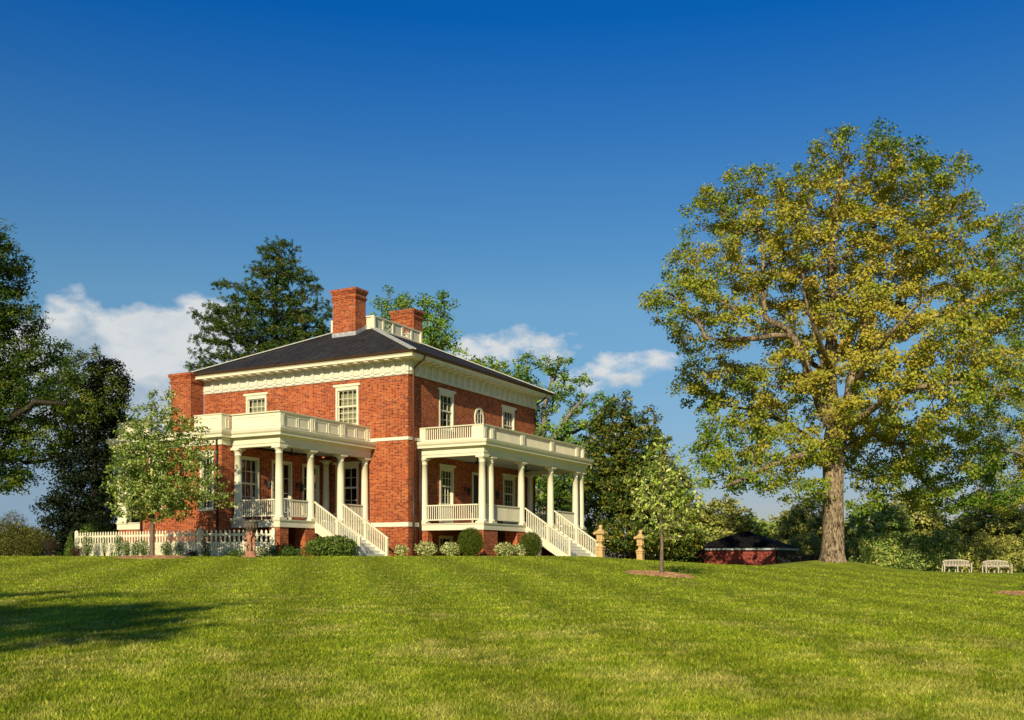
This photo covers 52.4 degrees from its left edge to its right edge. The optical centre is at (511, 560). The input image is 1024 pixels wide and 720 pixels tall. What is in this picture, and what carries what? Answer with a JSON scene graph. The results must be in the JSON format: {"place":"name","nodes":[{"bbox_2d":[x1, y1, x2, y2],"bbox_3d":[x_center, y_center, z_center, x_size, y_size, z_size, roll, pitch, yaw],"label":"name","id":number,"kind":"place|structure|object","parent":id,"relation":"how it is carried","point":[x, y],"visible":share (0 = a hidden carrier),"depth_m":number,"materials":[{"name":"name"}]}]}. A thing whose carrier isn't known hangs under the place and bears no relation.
{"place":"outdoors","nodes":[
{"label":"outdoors","id":0,"kind":"place"},
{"bbox_2d":[0,555,1023,719],"bbox_3d":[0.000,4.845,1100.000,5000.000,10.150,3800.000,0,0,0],"label":"lawn","id":1,"kind":"structure","parent":0,"point":[850,566],"depth_m":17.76,"materials":[{"name":"green plant"}]},
{"bbox_2d":[0,510,44,555],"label":"willow shrub","id":2,"kind":"object","parent":1,"relation":"on","point":[9,550],"visible":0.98,"depth_m":57.84,"materials":[{"name":"green plant"}]},
{"bbox_2d":[0,522,47,555],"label":"woodland tree","id":3,"kind":"object","parent":1,"relation":"on","point":[21,535],"visible":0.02,"depth_m":113.70,"materials":[{"name":"green plant"}]},
{"bbox_2d":[12,524,62,555],"bbox_3d":[-28.394,-1.093,61.971,3.024,2.254,2.349,0,0,0],"label":"willow shrub","id":4,"kind":"object","parent":1,"relation":"on","point":[42,539],"visible":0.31,"depth_m":61.87,"materials":[{"name":"green plant"}]},
{"bbox_2d":[0,218,88,495],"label":"oak tree","id":5,"kind":"object","parent":1,"relation":"on","point":[14,377],"visible":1,"depth_m":45.75,"materials":[{"name":"green plant"}]},
{"bbox_2d":[38,541,61,555],"bbox_3d":[-23.071,-0.562,52.000,0.840,0.825,0.840,0,0,0],"label":"garden urn","id":6,"kind":"object","parent":1,"relation":"on","point":[50,546],"visible":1,"depth_m":51.80,"materials":[{"name":"stone"}]},
{"bbox_2d":[64,532,74,555],"bbox_3d":[-20.375,-0.702,48.001,0.601,1.187,0.695,0,0,0],"label":"dwarf conifer","id":7,"kind":"object","parent":1,"relation":"on","point":[67,550],"visible":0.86,"depth_m":47.94,"materials":[{"name":"green plant"}]},
{"bbox_2d":[70,546,84,555],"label":"shrub","id":8,"kind":"object","parent":1,"relation":"on","point":[77,552],"visible":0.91,"depth_m":47.55,"materials":[{"name":"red plant"}]},
{"bbox_2d":[29,355,134,555],"bbox_3d":[-26.949,-6.494,66.044,7.196,13.200,5.694,0,0,0],"label":"cedar tree","id":9,"kind":"object","parent":1,"relation":"on","point":[70,518],"visible":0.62,"depth_m":64.97,"materials":[{"name":"green plant"}]},
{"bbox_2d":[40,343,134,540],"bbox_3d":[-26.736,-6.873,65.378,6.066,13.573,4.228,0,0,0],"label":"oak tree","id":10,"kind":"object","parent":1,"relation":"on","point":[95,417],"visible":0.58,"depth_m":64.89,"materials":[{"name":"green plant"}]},
{"bbox_2d":[81,535,94,555],"bbox_3d":[-19.167,-0.651,46.980,0.623,1.021,0.640,0,0,0],"label":"shrub","id":11,"kind":"object","parent":1,"relation":"on","point":[88,550],"visible":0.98,"depth_m":46.94,"materials":[{"name":"green plant"}]},
{"bbox_2d":[79,520,112,542],"bbox_3d":[-22.435,-1.087,56.015,1.886,2.169,1.771,0,0,0],"label":"green shrub","id":12,"kind":"object","parent":1,"relation":"on","point":[91,528],"visible":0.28,"depth_m":55.84,"materials":[{"name":"green plant"}]},
{"bbox_2d":[100,537,108,555],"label":"shrub","id":13,"kind":"object","parent":1,"relation":"on","point":[104,548],"visible":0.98,"depth_m":46.57,"materials":[{"name":"green plant"}]},
{"bbox_2d":[112,535,124,555],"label":"shrub","id":14,"kind":"object","parent":1,"relation":"on","point":[119,545],"visible":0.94,"depth_m":45.96,"materials":[{"name":"green plant"}]},
{"bbox_2d":[122,541,132,555],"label":"shrub","id":15,"kind":"object","parent":1,"relation":"on","point":[126,549],"visible":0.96,"depth_m":45.78,"materials":[{"name":"green plant"}]},
{"bbox_2d":[131,541,141,554],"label":"shrub","id":16,"kind":"object","parent":1,"relation":"on","point":[134,549],"visible":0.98,"depth_m":45.27,"materials":[{"name":"green plant"}]},
{"bbox_2d":[138,538,149,554],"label":"shrub","id":17,"kind":"object","parent":1,"relation":"on","point":[142,550],"visible":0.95,"depth_m":45.05,"materials":[{"name":"green plant"}]},
{"bbox_2d":[116,555,189,558],"bbox_3d":[-14.268,-0.122,40.989,2.990,0.175,3.021,0,0,0],"label":"mulch bed","id":18,"kind":"object","parent":1,"relation":"on","point":[151,557],"visible":0.94,"depth_m":40.17,"materials":[{"name":"brown soil"}]},
{"bbox_2d":[99,386,239,555],"bbox_3d":[-13.646,-3.424,40.807,4.516,6.771,4.115,0,0,37],"label":"maple tree","id":19,"kind":"object","parent":18,"relation":"on","point":[161,491],"visible":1,"depth_m":40.59,"materials":[{"name":"green plant"}]},
{"bbox_2d":[160,541,172,554],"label":"shrub","id":20,"kind":"object","parent":1,"relation":"on","point":[165,550],"visible":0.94,"depth_m":44.84,"materials":[{"name":"green plant"}]},
{"bbox_2d":[75,528,274,555],"bbox_3d":[-15.493,-0.715,45.733,11.143,1.330,1.628,0,0,23],"label":"picket fence","id":21,"kind":"object","parent":1,"relation":"on","point":[198,544],"visible":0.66,"depth_m":44.53,"materials":[{"name":"beige paint"}]},
{"bbox_2d":[174,543,183,555],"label":"shrub","id":22,"kind":"object","parent":1,"relation":"on","point":[179,548],"visible":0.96,"depth_m":44.53,"materials":[{"name":"green plant"}]},
{"bbox_2d":[185,550,197,555],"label":"shrub","id":23,"kind":"object","parent":1,"relation":"on","point":[188,553],"visible":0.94,"depth_m":43.83,"materials":[{"name":"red plant"}]},
{"bbox_2d":[199,528,211,556],"bbox_3d":[-12.717,-0.711,43.198,0.507,1.257,0.597,0,0,0],"label":"dwarf conifer","id":24,"kind":"object","parent":1,"relation":"on","point":[205,549],"visible":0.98,"depth_m":43.17,"materials":[{"name":"green plant"}]},
{"bbox_2d":[222,547,245,555],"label":"perennial plant","id":25,"kind":"object","parent":1,"relation":"on","point":[235,552],"visible":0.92,"depth_m":43.76,"materials":[{"name":"green plant"}]},
{"bbox_2d":[242,521,259,556],"bbox_3d":[-10.536,-0.822,42.000,0.690,1.500,0.690,0,0,0],"label":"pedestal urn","id":26,"kind":"object","parent":1,"relation":"on","point":[250,527],"visible":1,"depth_m":41.83,"materials":[{"name":"stone"}]},
{"bbox_2d":[183,235,332,371],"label":"pine tree","id":27,"kind":"object","parent":1,"relation":"on","point":[290,315],"visible":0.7,"depth_m":78.96,"materials":[{"name":"green plant"}]},
{"bbox_2d":[256,543,276,555],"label":"perennial plant","id":28,"kind":"object","parent":1,"relation":"on","point":[267,552],"visible":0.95,"depth_m":43.86,"materials":[{"name":"green plant"}]},
{"bbox_2d":[274,544,297,555],"bbox_3d":[-9.649,-0.376,44.122,1.239,0.628,0.670,0,0,0],"label":"perennial plant","id":29,"kind":"object","parent":1,"relation":"on","point":[284,551],"visible":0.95,"depth_m":44.05,"materials":[{"name":"green plant"}]},
{"bbox_2d":[289,545,311,555],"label":"perennial plant","id":30,"kind":"object","parent":1,"relation":"on","point":[300,551],"visible":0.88,"depth_m":44.37,"materials":[{"name":"green plant"}]},
{"bbox_2d":[304,534,358,555],"bbox_3d":[-7.904,-0.599,45.634,2.327,1.078,1.211,0,0,0],"label":"green shrub","id":31,"kind":"object","parent":1,"relation":"on","point":[336,545],"visible":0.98,"depth_m":45.36,"materials":[{"name":"green plant"}]},
{"bbox_2d":[106,287,598,556],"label":"brick mansion","id":32,"kind":"structure","parent":1,"relation":"on","point":[370,435],"depth_m":51.31,"materials":[{"name":"red brick"}]},
{"bbox_2d":[198,450,215,510],"bbox_3d":[-13.586,-3.540,46.418,1.070,2.680,0.220,0,0,28],"label":"window","id":33,"kind":"structure","parent":32,"relation":"in","point":[202,509],"depth_m":46.40,"materials":[{"name":"beige paint"}]},
{"bbox_2d":[242,456,260,511],"bbox_3d":[-12.090,-3.460,47.588,0.379,2.520,1.360,0,0,28],"label":"window","id":34,"kind":"structure","parent":32,"relation":"in","point":[244,458],"depth_m":47.71,"materials":[{"name":"beige paint"}]},
{"bbox_2d":[243,392,268,412],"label":"window","id":35,"kind":"structure","parent":32,"relation":"in","point":[259,400],"depth_m":54.65,"materials":[{"name":"beige paint"}]},
{"bbox_2d":[252,497,266,519],"bbox_3d":[-11.420,-2.310,47.108,0.510,1.060,0.550,0,0,8],"label":"porch chair","id":36,"kind":"object","parent":32,"relation":"on","point":[256,509],"visible":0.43,"depth_m":47.12,"materials":[{"name":"beige paint"}]},
{"bbox_2d":[271,460,291,519],"bbox_3d":[-10.992,-3.250,49.506,0.165,2.940,1.440,0,0,28],"label":"french door","id":37,"kind":"structure","parent":32,"relation":"in","point":[289,464],"depth_m":49.73,"materials":[{"name":"beige paint"}]},
{"bbox_2d":[302,463,320,515],"bbox_3d":[-9.960,-3.460,51.371,0.215,2.520,1.380,0,0,28],"label":"window","id":38,"kind":"structure","parent":32,"relation":"in","point":[316,467],"depth_m":51.83,"materials":[{"name":"beige paint"}]},
{"bbox_2d":[333,383,360,424],"bbox_3d":[-8.140,-7.685,51.814,1.640,2.110,0.385,0,0,28],"label":"window","id":39,"kind":"structure","parent":32,"relation":"in","point":[349,406],"depth_m":51.89,"materials":[{"name":"beige paint"}]},
{"bbox_2d":[333,461,360,514],"bbox_3d":[-8.179,-3.565,51.741,1.640,2.630,0.220,0,0,28],"label":"window","id":40,"kind":"structure","parent":32,"relation":"in","point":[354,464],"depth_m":51.55,"materials":[{"name":"beige paint"}]},
{"bbox_2d":[438,535,452,551],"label":"basement window","id":41,"kind":"structure","parent":32,"relation":"in","point":[450,538],"depth_m":53.10,"materials":[{"name":"beige paint"}]},
{"bbox_2d":[438,387,455,431],"bbox_3d":[-3.449,-7.675,53.293,0.384,2.090,1.640,0,0,28],"label":"window","id":42,"kind":"structure","parent":32,"relation":"in","point":[447,393],"depth_m":53.53,"materials":[{"name":"beige paint"}]},
{"bbox_2d":[438,464,455,522],"bbox_3d":[-3.440,-3.400,53.310,0.385,2.960,1.560,0,0,28],"label":"window","id":43,"kind":"structure","parent":32,"relation":"in","point":[445,469],"depth_m":53.51,"materials":[{"name":"beige paint"}]},
{"bbox_2d":[472,472,485,522],"bbox_3d":[-1.834,-3.240,56.164,0.170,2.920,1.450,0,0,28],"label":"door","id":44,"kind":"structure","parent":32,"relation":"in","point":[475,479],"depth_m":55.95,"materials":[{"name":"beige paint"}]},
{"bbox_2d":[474,407,483,423],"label":"oval window","id":45,"kind":"structure","parent":32,"relation":"in","point":[479,415],"depth_m":56.10,"materials":[{"name":"beige paint"}]},
{"bbox_2d":[501,405,516,430],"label":"window","id":46,"kind":"structure","parent":32,"relation":"in","point":[506,419],"depth_m":59.36,"materials":[{"name":"beige paint"}]},
{"bbox_2d":[502,473,516,524],"bbox_3d":[-0.193,-3.400,59.159,0.220,2.960,1.660,0,0,28],"label":"window","id":47,"kind":"structure","parent":32,"relation":"in","point":[510,477],"depth_m":59.25,"materials":[{"name":"beige paint"}]},
{"bbox_2d":[392,544,409,555],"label":"hydrangea","id":48,"kind":"object","parent":1,"relation":"on","point":[403,547],"visible":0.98,"depth_m":48.72,"materials":[{"name":"white plant"}]},
{"bbox_2d":[368,284,468,357],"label":"oak tree","id":49,"kind":"object","parent":1,"relation":"on","point":[433,340],"visible":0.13,"depth_m":87.47,"materials":[{"name":"green plant"}]},
{"bbox_2d":[414,541,437,555],"bbox_3d":[-3.996,-0.519,48.300,1.109,0.800,1.002,0,0,0],"label":"hydrangea","id":50,"kind":"object","parent":1,"relation":"on","point":[427,549],"visible":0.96,"depth_m":48.19,"materials":[{"name":"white plant"}]},
{"bbox_2d":[440,542,459,555],"bbox_3d":[-2.802,-0.482,47.579,1.076,0.776,0.879,0,0,0],"label":"hydrangea","id":51,"kind":"object","parent":1,"relation":"on","point":[453,547],"visible":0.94,"depth_m":47.44,"materials":[{"name":"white plant"}]},
{"bbox_2d":[456,527,483,555],"bbox_3d":[-1.877,-0.802,47.017,1.287,1.404,1.284,0,0,0],"label":"boxwood ball","id":52,"kind":"object","parent":1,"relation":"on","point":[471,541],"visible":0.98,"depth_m":46.73,"materials":[{"name":"green plant"}]},
{"bbox_2d":[465,350,637,555],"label":"oak tree","id":53,"kind":"object","parent":1,"relation":"on","point":[565,429],"visible":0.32,"depth_m":85.48,"materials":[{"name":"green plant"}]},
{"bbox_2d":[535,457,608,551],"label":"cedar tree","id":54,"kind":"object","parent":1,"relation":"on","point":[560,500],"visible":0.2,"depth_m":77.43,"materials":[{"name":"green plant"}]},
{"bbox_2d":[593,525,607,557],"bbox_3d":[4.595,-0.917,54.000,0.618,1.838,0.618,0,0,28],"label":"stone finial","id":55,"kind":"object","parent":1,"relation":"on","point":[600,533],"visible":0.96,"depth_m":53.87,"materials":[{"name":"stone"}]},
{"bbox_2d":[593,548,636,558],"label":"bush","id":56,"kind":"object","parent":1,"relation":"on","point":[608,554],"visible":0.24,"depth_m":65.75,"materials":[{"name":"green plant"}]},
{"bbox_2d":[633,530,647,559],"bbox_3d":[7.284,-0.775,59.000,0.629,1.870,0.629,0,0,28],"label":"stone finial","id":57,"kind":"object","parent":1,"relation":"on","point":[640,537],"visible":0.94,"depth_m":58.85,"materials":[{"name":"stone"}]},
{"bbox_2d":[582,389,709,558],"bbox_3d":[7.997,-5.202,63.997,8.305,10.733,6.182,0,0,0],"label":"magnolia tree","id":58,"kind":"object","parent":1,"relation":"on","point":[617,503],"visible":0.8,"depth_m":62.97,"materials":[{"name":"green plant"}]},
{"bbox_2d":[636,552,674,560],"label":"bush","id":59,"kind":"object","parent":1,"relation":"on","point":[652,556],"visible":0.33,"depth_m":65.58,"materials":[{"name":"green plant"}]},
{"bbox_2d":[625,570,694,577],"bbox_3d":[4.207,0.402,29.711,2.038,0.232,2.064,0,0,0],"label":"mulch bed","id":60,"kind":"object","parent":1,"relation":"on","point":[658,573],"visible":0.97,"depth_m":29.15,"materials":[{"name":"brown soil"}]},
{"bbox_2d":[623,434,714,571],"bbox_3d":[4.452,-1.601,29.664,2.147,4.140,2.027,0,0,-42],"label":"maple tree","id":61,"kind":"object","parent":60,"relation":"on","point":[661,477],"visible":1,"depth_m":29.63,"materials":[{"name":"green plant"}]},
{"bbox_2d":[655,507,714,562],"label":"woodland tree","id":62,"kind":"object","parent":1,"relation":"on","point":[711,528],"visible":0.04,"depth_m":102.72,"materials":[{"name":"green plant"}]},
{"bbox_2d":[671,547,712,562],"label":"bush","id":63,"kind":"object","parent":1,"relation":"on","point":[697,554],"visible":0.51,"depth_m":67.69,"materials":[{"name":"green plant"}]},
{"bbox_2d":[688,493,760,561],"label":"woodland tree","id":64,"kind":"object","parent":1,"relation":"on","point":[724,522],"visible":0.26,"depth_m":103.29,"materials":[{"name":"green plant"}]},
{"bbox_2d":[697,531,799,565],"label":"brick shed","id":65,"kind":"structure","parent":1,"relation":"on","point":[748,548],"depth_m":70.44,"materials":[{"name":"red brick"}]},
{"bbox_2d":[730,514,771,537],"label":"woodland tree","id":66,"kind":"object","parent":1,"relation":"on","point":[761,533],"visible":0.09,"depth_m":104.10,"materials":[{"name":"green plant"}]},
{"bbox_2d":[737,512,777,531],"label":"woodland tree","id":67,"kind":"object","parent":1,"relation":"on","point":[758,520],"visible":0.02,"depth_m":123.18,"materials":[{"name":"green plant"}]},
{"bbox_2d":[763,517,801,538],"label":"woodland tree","id":68,"kind":"object","parent":1,"relation":"on","point":[769,527],"visible":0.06,"depth_m":107.83,"materials":[{"name":"green plant"}]},
{"bbox_2d":[762,513,809,533],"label":"woodland tree","id":69,"kind":"object","parent":1,"relation":"on","point":[774,518],"visible":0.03,"depth_m":124.38,"materials":[{"name":"green plant"}]},
{"bbox_2d":[776,551,818,563],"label":"board screen","id":70,"kind":"object","parent":1,"relation":"on","point":[782,557],"visible":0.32,"depth_m":69.01,"materials":[{"name":"black wood"}]},
{"bbox_2d":[777,532,820,555],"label":"background shrub","id":71,"kind":"object","parent":1,"relation":"on","point":[810,545],"visible":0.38,"depth_m":83.41,"materials":[{"name":"green plant"}]},
{"bbox_2d":[769,495,847,549],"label":"woodland tree","id":72,"kind":"object","parent":1,"relation":"on","point":[797,513],"visible":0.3,"depth_m":101.89,"materials":[{"name":"green plant"}]},
{"bbox_2d":[638,116,1023,562],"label":"oak tree","id":73,"kind":"object","parent":1,"relation":"on","point":[839,419],"visible":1,"depth_m":60.96,"materials":[{"name":"green plant"}]},
{"bbox_2d":[844,515,860,528],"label":"woodland tree","id":74,"kind":"object","parent":1,"relation":"on","point":[846,521],"depth_m":125.02,"materials":[{"name":"green plant"}]},
{"bbox_2d":[844,537,869,561],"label":"background shrub","id":75,"kind":"object","parent":1,"relation":"on","point":[851,547],"visible":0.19,"depth_m":83.25,"materials":[{"name":"green plant"}]},
{"bbox_2d":[849,554,879,564],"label":"background shrub","id":76,"kind":"object","parent":1,"relation":"on","point":[855,559],"visible":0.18,"depth_m":71.90,"materials":[{"name":"green plant"}]},
{"bbox_2d":[844,499,916,562],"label":"woodland tree","id":77,"kind":"object","parent":1,"relation":"on","point":[884,519],"visible":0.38,"depth_m":98.16,"materials":[{"name":"green plant"}]},
{"bbox_2d":[857,531,905,567],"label":"background shrub","id":78,"kind":"object","parent":1,"relation":"on","point":[875,549],"visible":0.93,"depth_m":69.59,"materials":[{"name":"green plant"}]},
{"bbox_2d":[886,532,937,570],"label":"background shrub","id":79,"kind":"object","parent":1,"relation":"on","point":[914,552],"visible":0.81,"depth_m":71.33,"materials":[{"name":"green plant"}]},
{"bbox_2d":[874,487,950,570],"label":"woodland tree","id":80,"kind":"object","parent":1,"relation":"on","point":[926,522],"visible":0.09,"depth_m":100.54,"materials":[{"name":"green plant"}]},
{"bbox_2d":[914,519,956,545],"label":"woodland tree","id":81,"kind":"object","parent":1,"relation":"on","point":[947,521],"visible":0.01,"depth_m":104.20,"materials":[{"name":"green plant"}]},
{"bbox_2d":[911,528,966,571],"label":"background shrub","id":82,"kind":"object","parent":1,"relation":"on","point":[942,548],"visible":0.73,"depth_m":71.80,"materials":[{"name":"green plant"}]},
{"bbox_2d":[942,560,971,572],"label":"garden bench","id":83,"kind":"object","parent":1,"relation":"on","point":[943,563],"visible":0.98,"depth_m":68.18,"materials":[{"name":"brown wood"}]},
{"bbox_2d":[944,512,989,571],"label":"woodland tree","id":84,"kind":"object","parent":1,"relation":"on","point":[956,524],"visible":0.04,"depth_m":105.09,"materials":[{"name":"green plant"}]},
{"bbox_2d":[947,532,996,571],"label":"background shrub","id":85,"kind":"object","parent":1,"relation":"on","point":[973,554],"visible":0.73,"depth_m":71.84,"materials":[{"name":"green plant"}]},
{"bbox_2d":[950,491,1023,571],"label":"woodland tree","id":86,"kind":"object","parent":1,"relation":"on","point":[996,524],"visible":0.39,"depth_m":98.57,"materials":[{"name":"green plant"}]},
{"bbox_2d":[954,202,1023,518],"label":"oak tree","id":87,"kind":"object","parent":1,"relation":"on","point":[1018,426],"visible":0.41,"depth_m":75.47,"materials":[{"name":"green plant"}]},
{"bbox_2d":[982,560,1011,572],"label":"garden bench","id":88,"kind":"object","parent":1,"relation":"on","point":[986,565],"visible":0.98,"depth_m":66.67,"materials":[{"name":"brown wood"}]},
{"bbox_2d":[975,533,1023,572],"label":"background shrub","id":89,"kind":"object","parent":1,"relation":"on","point":[1012,553],"visible":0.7,"depth_m":72.31,"materials":[{"name":"green plant"}]},
{"bbox_2d":[995,591,1023,594],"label":"mulch bed","id":90,"kind":"object","parent":1,"relation":"on","point":[1013,592],"visible":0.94,"depth_m":28.45,"materials":[{"name":"brown soil"}]},
{"bbox_2d":[998,510,1023,571],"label":"woodland tree","id":91,"kind":"object","parent":1,"relation":"on","point":[1017,530],"visible":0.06,"depth_m":99.43,"materials":[{"name":"green plant"}]},
{"bbox_2d":[1013,535,1023,571],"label":"background shrub","id":92,"kind":"object","parent":1,"relation":"on","point":[1022,551],"visible":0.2,"depth_m":78.81,"materials":[{"name":"green plant"}]},
{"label":"mulch bed","id":93,"kind":"structure","parent":1,"relation":"on","visible":0},
{"bbox_2d":[494,542,515,555],"bbox_3d":[-0.359,-0.508,49.005,1.073,0.802,0.843,0,0,0],"label":"hydrangea","id":94,"kind":"object","parent":93,"relation":"on","point":[504,551],"visible":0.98,"depth_m":48.88,"materials":[{"name":"green plant"}]},
{"bbox_2d":[509,543,525,555],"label":"hydrangea","id":95,"kind":"object","parent":93,"relation":"on","point":[518,548],"visible":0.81,"depth_m":49.48,"materials":[{"name":"green plant"}]},
{"bbox_2d":[519,531,542,555],"bbox_3d":[0.931,-0.770,51.198,1.191,1.367,1.210,0,0,0],"label":"boxwood ball","id":96,"kind":"object","parent":93,"relation":"on","point":[533,544],"visible":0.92,"depth_m":50.94,"materials":[{"name":"green plant"}]},
{"bbox_2d":[0,0,1023,558],"label":"sky","id":97,"kind":"structure","parent":0,"point":[533,164],"materials":[{"name":"blue"}]}
]}

